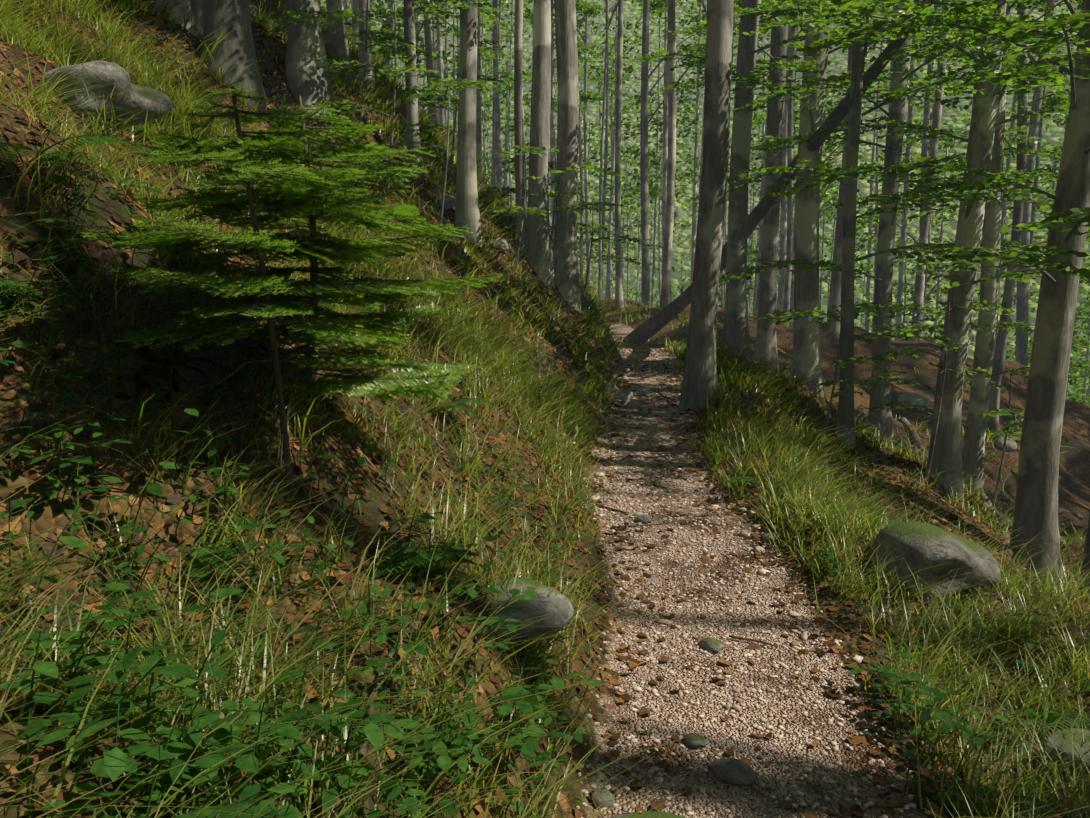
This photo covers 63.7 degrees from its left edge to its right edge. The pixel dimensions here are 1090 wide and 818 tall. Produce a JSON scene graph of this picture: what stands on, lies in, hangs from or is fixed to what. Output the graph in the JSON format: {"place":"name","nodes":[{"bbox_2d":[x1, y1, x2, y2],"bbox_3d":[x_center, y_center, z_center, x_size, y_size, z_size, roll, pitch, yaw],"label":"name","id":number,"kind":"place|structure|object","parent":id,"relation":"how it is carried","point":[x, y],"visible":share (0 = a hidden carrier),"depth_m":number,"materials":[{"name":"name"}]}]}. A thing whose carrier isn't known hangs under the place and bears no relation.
{"place":"outdoors","nodes":[
{"label":"outdoors","id":0,"kind":"place"},
{"bbox_2d":[0,0,1089,817],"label":"hillside terrain","id":1,"kind":"structure","parent":0,"point":[1074,482],"depth_m":3.09,"materials":[{"name":"brown soil"}]},
{"bbox_2d":[80,85,505,524],"bbox_3d":[-0.865,-0.399,3.098,1.333,1.429,1.843,5,10,28],"label":"fir sapling","id":2,"kind":"object","parent":1,"relation":"on","point":[431,386],"depth_m":2.74,"materials":[{"name":"green plant"}]},
{"bbox_2d":[0,12,1083,817],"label":"twigs","id":3,"kind":"object","parent":1,"relation":"on","point":[914,436],"visible":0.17,"depth_m":7.45,"materials":[{"name":"brown wood"}]},
{"bbox_2d":[0,0,1089,817],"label":"grass","id":4,"kind":"structure","parent":1,"relation":"on","point":[832,514],"depth_m":3.68,"materials":[{"name":"green plant"}]},
{"bbox_2d":[0,0,1089,817],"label":"fallen leaves","id":5,"kind":"object","parent":1,"relation":"on","point":[58,350],"visible":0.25,"depth_m":3.35,"materials":[{"name":"brown plant"}]},
{"bbox_2d":[0,87,1089,817],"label":"undergrowth plants","id":6,"kind":"object","parent":1,"relation":"on","point":[118,759],"depth_m":2.05,"materials":[{"name":"green plant"}]},
{"bbox_2d":[45,60,1089,817],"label":"limestone rocks","id":7,"kind":"object","parent":1,"relation":"on","point":[931,546],"visible":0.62,"depth_m":4.34,"materials":[{"name":"grey stone"}]},
{"bbox_2d":[560,335,937,817],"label":"gravel stones","id":8,"kind":"object","parent":1,"relation":"on","point":[803,636],"visible":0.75,"depth_m":3.94,"materials":[{"name":"beige gravel"}]},
{"bbox_2d":[623,0,931,343],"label":"dead leaning tree","id":9,"kind":"object","parent":1,"relation":"on","point":[647,329],"visible":0.62,"depth_m":13.17,"materials":[{"name":"wood"}]},
{"bbox_2d":[154,0,1089,599],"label":"beech","id":10,"kind":"object","parent":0,"point":[1038,466],"depth_m":12.14,"materials":[{"name":"plant"}]},
{"bbox_2d":[321,0,1089,404],"bbox_3d":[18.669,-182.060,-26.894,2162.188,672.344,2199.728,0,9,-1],"label":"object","id":11,"kind":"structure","parent":0,"point":[1051,134],"depth_m":360.37,"materials":[{"name":"green plant"}]}
]}

